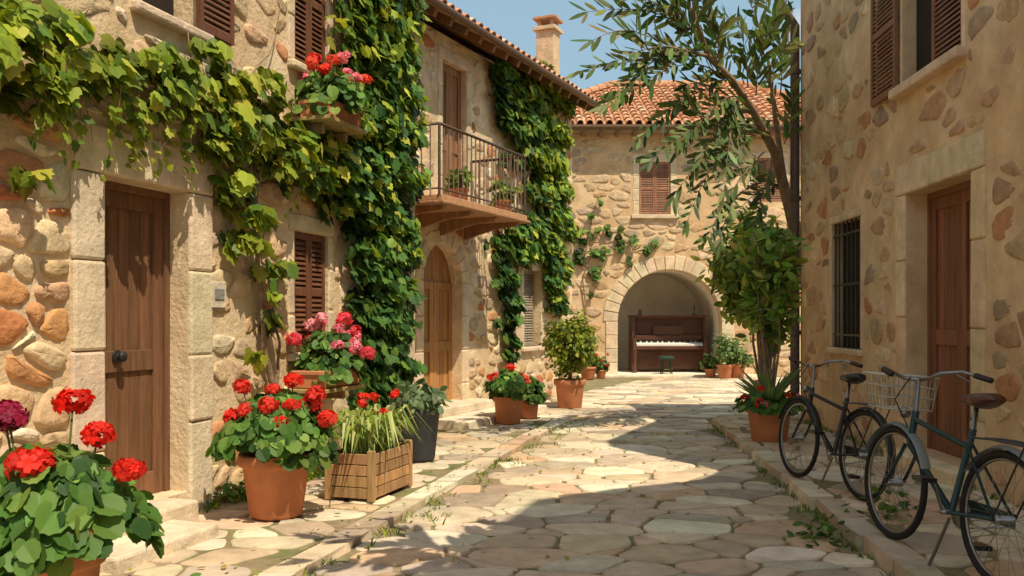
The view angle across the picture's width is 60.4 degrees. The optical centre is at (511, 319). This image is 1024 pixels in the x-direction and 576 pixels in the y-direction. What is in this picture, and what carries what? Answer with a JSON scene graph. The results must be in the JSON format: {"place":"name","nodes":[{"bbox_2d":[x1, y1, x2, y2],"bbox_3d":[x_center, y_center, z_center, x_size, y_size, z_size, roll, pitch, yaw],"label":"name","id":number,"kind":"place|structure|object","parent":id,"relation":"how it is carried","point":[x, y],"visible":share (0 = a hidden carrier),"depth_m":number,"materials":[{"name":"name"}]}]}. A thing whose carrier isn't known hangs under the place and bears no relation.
{"place":"outdoors","nodes":[
{"label":"outdoors","id":0,"kind":"place"},
{"bbox_2d":[99,417,570,575],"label":"pavement","id":1,"kind":"structure","parent":0,"point":[231,544],"depth_m":6.00,"materials":[{"name":"beige stone"}]},
{"bbox_2d":[0,386,164,575],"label":"potted geranium","id":2,"kind":"object","parent":1,"relation":"on","point":[70,509],"visible":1,"depth_m":3.45,"materials":[{"name":"plant"}]},
{"bbox_2d":[205,372,340,520],"bbox_3d":[-1.651,0.861,6.103,0.921,0.989,0.827,0,0,0],"label":"potted geranium","id":3,"kind":"object","parent":1,"relation":"on","point":[277,438],"visible":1,"depth_m":5.93,"materials":[{"name":"plant"}]},
{"bbox_2d":[324,388,433,502],"bbox_3d":[-1.137,0.956,6.924,1.059,0.809,1.221,0,0,0],"label":"wooden planter","id":4,"kind":"object","parent":1,"relation":"on","point":[370,443],"visible":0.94,"depth_m":6.71,"materials":[{"name":"brown wood"}]},
{"bbox_2d":[388,378,452,461],"bbox_3d":[-0.906,0.960,8.554,0.654,0.792,0.600,0,0,0],"label":"potted succulent","id":5,"kind":"object","parent":1,"relation":"on","point":[425,401],"visible":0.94,"depth_m":8.40,"materials":[{"name":"grey ceramic"}]},
{"bbox_2d":[128,418,778,574],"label":"fallen leaves","id":6,"kind":"object","parent":1,"relation":"on","point":[223,566],"visible":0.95,"depth_m":6.81,"materials":[{"name":"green plant"}]},
{"bbox_2d":[481,363,530,423],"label":"potted geranium","id":7,"kind":"object","parent":1,"relation":"on","point":[509,388],"visible":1,"depth_m":11.45,"materials":[{"name":"ceramic"}]},
{"bbox_2d":[521,375,547,418],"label":"potted geranium","id":8,"kind":"object","parent":1,"relation":"on","point":[535,396],"visible":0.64,"depth_m":12.09,"materials":[{"name":"plant"}]},
{"bbox_2d":[305,376,888,575],"bbox_3d":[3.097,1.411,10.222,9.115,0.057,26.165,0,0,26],"label":"street","id":9,"kind":"structure","parent":0,"point":[512,548],"depth_m":6.43,"materials":[{"name":"beige stone"}]},
{"bbox_2d":[0,0,397,502],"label":"wall","id":10,"kind":"structure","parent":9,"relation":"on","point":[247,53],"depth_m":6.24,"materials":[{"name":"stone"}]},
{"bbox_2d":[102,181,169,493],"bbox_3d":[-2.566,0.157,5.875,0.140,2.114,0.809,0,0,18],"label":"door","id":11,"kind":"structure","parent":10,"relation":"attached to","point":[136,261],"depth_m":6.01,"materials":[{"name":"brown wood"}]},
{"bbox_2d":[0,0,377,384],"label":"climbing vine","id":12,"kind":"object","parent":10,"relation":"attached to","point":[62,74],"visible":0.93,"depth_m":6.02,"materials":[{"name":"green plant"}]},
{"bbox_2d":[69,0,333,574],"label":"stone trim","id":13,"kind":"structure","parent":10,"relation":"attached to","point":[183,527],"depth_m":5.72,"materials":[{"name":"beige stone"}]},
{"bbox_2d":[0,0,414,499],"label":"wall stones","id":14,"kind":"object","parent":10,"relation":"attached to","point":[49,237],"depth_m":5.06,"materials":[{"name":"beige stone"}]},
{"bbox_2d":[211,282,225,310],"bbox_3d":[-2.177,-0.175,6.499,0.053,0.210,0.200,0,0,18],"label":"meter box","id":15,"kind":"object","parent":10,"relation":"attached to","point":[218,296],"visible":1,"depth_m":6.48,"materials":[{"name":"beige plastic"}]},
{"bbox_2d":[142,0,314,296],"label":"window panes","id":16,"kind":"object","parent":10,"relation":"attached to","point":[166,6],"depth_m":6.34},
{"bbox_2d":[196,0,324,351],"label":"shutters","id":17,"kind":"object","parent":10,"relation":"attached to","point":[309,261],"visible":0.65,"depth_m":7.77,"materials":[{"name":"brown wood"}]},
{"bbox_2d":[284,311,375,398],"bbox_3d":[-1.572,0.310,7.610,0.795,0.775,0.785,0,0,18],"label":"window box geranium","id":18,"kind":"object","parent":10,"relation":"attached to","point":[337,367],"depth_m":7.46,"materials":[{"name":"plant"}]},
{"bbox_2d":[288,51,374,142],"bbox_3d":[-1.577,-1.955,7.651,0.759,0.746,0.801,0,0,0],"label":"window box geranium","id":19,"kind":"object","parent":10,"relation":"attached to","point":[336,102],"depth_m":7.46,"materials":[{"name":"plant"}]},
{"bbox_2d":[318,0,431,414],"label":"ivy","id":20,"kind":"object","parent":10,"relation":"attached to","point":[385,251],"visible":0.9,"depth_m":8.63,"materials":[{"name":"green plant"}]},
{"bbox_2d":[414,20,571,399],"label":"wall","id":21,"kind":"structure","parent":9,"relation":"on","point":[484,270],"depth_m":13.21,"materials":[{"name":"stone"}]},
{"bbox_2d":[423,63,460,399],"bbox_3d":[-1.071,-1.246,12.443,0.132,4.816,1.215,0,0,26],"label":"door","id":22,"kind":"structure","parent":21,"relation":"attached to","point":[437,316],"depth_m":12.60,"materials":[{"name":"brown wood"}]},
{"bbox_2d":[414,122,529,239],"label":"balcony","id":23,"kind":"structure","parent":21,"relation":"attached to","point":[448,213],"depth_m":11.51,"materials":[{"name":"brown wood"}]},
{"bbox_2d":[445,166,474,199],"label":"potted plant","id":24,"kind":"object","parent":23,"relation":"on","point":[460,181],"visible":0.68,"depth_m":11.28,"materials":[{"name":"green plant"}]},
{"bbox_2d":[489,178,520,210],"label":"potted plant","id":25,"kind":"object","parent":23,"relation":"on","point":[505,196],"visible":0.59,"depth_m":12.46,"materials":[{"name":"green plant"}]},
{"bbox_2d":[415,44,546,430],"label":"stone trim","id":26,"kind":"structure","parent":21,"relation":"attached to","point":[466,412],"depth_m":12.39,"materials":[{"name":"beige stone"}]},
{"bbox_2d":[413,29,572,397],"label":"wall stones","id":27,"kind":"object","parent":21,"relation":"attached to","point":[475,245],"depth_m":13.41,"materials":[{"name":"beige stone"}]},
{"bbox_2d":[420,0,604,104],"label":"roof tiles","id":28,"kind":"object","parent":21,"relation":"on","point":[510,44],"visible":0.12,"depth_m":13.92,"materials":[{"name":"ceramic"}]},
{"bbox_2d":[420,0,599,112],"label":"rafters","id":29,"kind":"object","parent":28,"relation":"attached to","point":[453,27],"visible":0.64,"depth_m":13.20,"materials":[{"name":"brown wood"}]},
{"bbox_2d":[427,0,600,106],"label":"gutter","id":30,"kind":"object","parent":28,"relation":"attached to","point":[449,10],"visible":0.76,"depth_m":12.82,"materials":[{"name":"metal"}]},
{"bbox_2d":[533,14,562,73],"bbox_3d":[0.663,-4.720,16.200,0.440,1.640,0.440,0,0,23],"label":"chimney","id":31,"kind":"object","parent":28,"relation":"on","point":[547,30],"visible":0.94,"depth_m":16.05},
{"bbox_2d":[524,270,533,345],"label":"shutters","id":32,"kind":"object","parent":21,"relation":"attached to","point":[529,303],"visible":0.65,"depth_m":15.26,"materials":[{"name":"grey wood"}]},
{"bbox_2d":[483,55,580,377],"bbox_3d":[0.484,-1.683,15.000,0.519,5.724,3.712,0,0,25],"label":"ivy","id":33,"kind":"object","parent":21,"relation":"attached to","point":[540,239],"visible":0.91,"depth_m":14.67,"materials":[{"name":"green plant"}]},
{"bbox_2d":[190,478,917,575],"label":"weeds","id":34,"kind":"object","parent":9,"relation":"on","point":[827,527],"visible":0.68,"depth_m":5.75,"materials":[{"name":"green plant"}]},
{"bbox_2d":[536,309,601,408],"bbox_3d":[0.920,0.612,14.011,1.056,1.569,1.113,0,0,0],"label":"potted bay tree","id":35,"kind":"object","parent":9,"relation":"on","point":[570,347],"visible":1,"depth_m":13.82,"materials":[{"name":"green plant"}]},
{"bbox_2d":[580,353,600,378],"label":"potted plant","id":36,"kind":"object","parent":9,"relation":"on","point":[589,372],"visible":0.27,"depth_m":20.67,"materials":[{"name":"orange plant"}]},
{"bbox_2d":[595,352,609,377],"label":"potted plant","id":37,"kind":"object","parent":9,"relation":"on","point":[602,369],"visible":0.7,"depth_m":21.10,"materials":[{"name":"green plant"}]},
{"bbox_2d":[199,417,1023,575],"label":"grass","id":38,"kind":"structure","parent":9,"relation":"on","point":[240,496],"depth_m":6.64,"materials":[{"name":"green plant"}]},
{"bbox_2d":[564,0,807,290],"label":"olive tree","id":39,"kind":"object","parent":9,"relation":"on","point":[769,30],"visible":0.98,"depth_m":10.24,"materials":[{"name":"green plant"}]},
{"bbox_2d":[572,134,800,375],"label":"wall","id":40,"kind":"structure","parent":9,"relation":"on","point":[597,164],"depth_m":22.00,"materials":[{"name":"stone"}]},
{"bbox_2d":[572,192,658,319],"bbox_3d":[2.584,-1.593,21.904,2.183,3.193,0.330,0,0,0],"label":"ivy","id":41,"kind":"object","parent":40,"relation":"attached to","point":[579,256],"visible":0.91,"depth_m":21.89,"materials":[{"name":"green plant"}]},
{"bbox_2d":[618,270,718,373],"bbox_3d":[3.940,0.070,23.190,2.600,2.660,2.380,0,0,0],"label":"alcove","id":42,"kind":"object","parent":40,"relation":"on","point":[667,292],"visible":0.47,"depth_m":24.38,"materials":[{"name":"paint"}]},
{"bbox_2d":[659,356,673,373],"bbox_3d":[3.886,1.124,22.150,0.400,0.458,0.400,0,0,0],"label":"piano stool","id":43,"kind":"object","parent":42,"relation":"on","point":[668,358],"visible":0.99,"depth_m":22.05,"materials":[{"name":"wood"}]},
{"bbox_2d":[628,315,707,372],"bbox_3d":[4.054,0.610,22.965,1.960,1.480,0.910,0,0,0],"label":"upright piano","id":44,"kind":"object","parent":42,"relation":"on","point":[665,329],"visible":0.96,"depth_m":22.86,"materials":[{"name":"brown wood"}]},
{"bbox_2d":[578,152,787,377],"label":"stone trim","id":45,"kind":"structure","parent":40,"relation":"attached to","point":[612,327],"depth_m":21.97,"materials":[{"name":"beige stone"}]},
{"bbox_2d":[572,134,800,373],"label":"wall stones","id":46,"kind":"object","parent":40,"relation":"attached to","point":[621,196],"depth_m":21.98,"materials":[{"name":"beige stone"}]},
{"bbox_2d":[572,80,800,123],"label":"roof tiles","id":47,"kind":"object","parent":40,"relation":"on","point":[640,108],"visible":0.25,"depth_m":23.28,"materials":[{"name":"ceramic"}]},
{"bbox_2d":[572,124,800,127],"bbox_3d":[4.525,-4.730,21.500,9.750,0.100,0.100,0,0,0],"label":"gutter","id":48,"kind":"object","parent":47,"relation":"attached to","point":[623,125],"visible":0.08,"depth_m":21.46,"materials":[{"name":"metal"}]},
{"bbox_2d":[572,128,800,136],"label":"eaves","id":49,"kind":"object","parent":40,"relation":"attached to","point":[600,132],"visible":0.29,"depth_m":21.61,"materials":[{"name":"brown wood"}]},
{"bbox_2d":[639,158,781,213],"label":"shutters","id":50,"kind":"object","parent":40,"relation":"attached to","point":[654,188],"visible":0.71,"depth_m":22.03,"materials":[{"name":"brown wood"}]},
{"bbox_2d":[699,352,720,377],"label":"potted plant","id":51,"kind":"object","parent":9,"relation":"on","point":[710,363],"visible":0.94,"depth_m":21.21,"materials":[{"name":"green plant"}]},
{"bbox_2d":[711,332,744,378],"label":"potted plant","id":52,"kind":"object","parent":9,"relation":"on","point":[725,354],"visible":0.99,"depth_m":20.85,"materials":[{"name":"green plant"}]},
{"bbox_2d":[722,337,753,377],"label":"potted plant","id":53,"kind":"object","parent":9,"relation":"on","point":[742,360],"visible":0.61,"depth_m":21.05,"materials":[{"name":"green plant"}]},
{"bbox_2d":[690,205,789,384],"bbox_3d":[3.383,-0.122,12.657,1.576,3.179,1.372,0,0,0],"label":"laurel shrub","id":54,"kind":"object","parent":9,"relation":"on","point":[725,277],"visible":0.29,"depth_m":12.60,"materials":[{"name":"green plant"}]},
{"bbox_2d":[801,0,1023,507],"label":"wall","id":55,"kind":"structure","parent":9,"relation":"on","point":[901,130],"depth_m":8.35,"materials":[{"name":"stone"}]},
{"bbox_2d":[774,0,800,405],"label":"drainpipe","id":56,"kind":"object","parent":55,"relation":"attached to","point":[794,198],"visible":0.54,"depth_m":11.77,"materials":[{"name":"metal"}]},
{"bbox_2d":[833,0,959,348],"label":"windows","id":57,"kind":"structure","parent":55,"relation":"attached to","point":[851,285],"depth_m":9.83,"materials":[{"name":"metal"}]},
{"bbox_2d":[825,0,986,491],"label":"stone trim","id":58,"kind":"structure","parent":55,"relation":"attached to","point":[962,156],"depth_m":7.31,"materials":[{"name":"beige stone"}]},
{"bbox_2d":[800,0,1023,499],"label":"wall stones","id":59,"kind":"object","parent":55,"relation":"attached to","point":[1007,385],"depth_m":8.83,"materials":[{"name":"beige stone"}]},
{"bbox_2d":[871,0,960,106],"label":"shutters","id":60,"kind":"object","parent":55,"relation":"attached to","point":[888,25],"visible":0.9,"depth_m":8.46,"materials":[{"name":"brown wood"}]},
{"bbox_2d":[927,180,971,461],"bbox_3d":[3.901,0.012,7.602,0.080,2.384,1.297,0,0,3],"label":"door","id":61,"kind":"structure","parent":55,"relation":"attached to","point":[949,240],"depth_m":7.88,"materials":[{"name":"brown wood"}]},
{"bbox_2d":[447,0,800,92],"label":"sky","id":62,"kind":"structure","parent":0,"point":[513,20],"materials":[{"name":"blue"}]},
{"bbox_2d":[711,417,1023,575],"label":"pavement","id":63,"kind":"structure","parent":0,"point":[910,555],"depth_m":6.05,"materials":[{"name":"beige stone"}]},
{"bbox_2d":[729,217,812,442],"bbox_3d":[2.834,0.132,9.557,0.882,2.527,1.026,0,0,0],"label":"potted shrub","id":64,"kind":"object","parent":63,"relation":"on","point":[771,298],"visible":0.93,"depth_m":9.55,"materials":[{"name":"green plant"}]},
{"bbox_2d":[778,356,895,500],"bbox_3d":[2.516,0.803,6.894,0.595,1.028,1.639,0,0,0],"label":"bicycle","id":65,"kind":"object","parent":63,"relation":"on","point":[840,451],"visible":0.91,"depth_m":6.76,"materials":[{"name":"metal"}]},
{"bbox_2d":[863,365,1023,575],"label":"bicycle","id":66,"kind":"object","parent":63,"relation":"on","point":[963,509],"visible":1,"depth_m":4.75,"materials":[{"name":"metal"}]}
]}

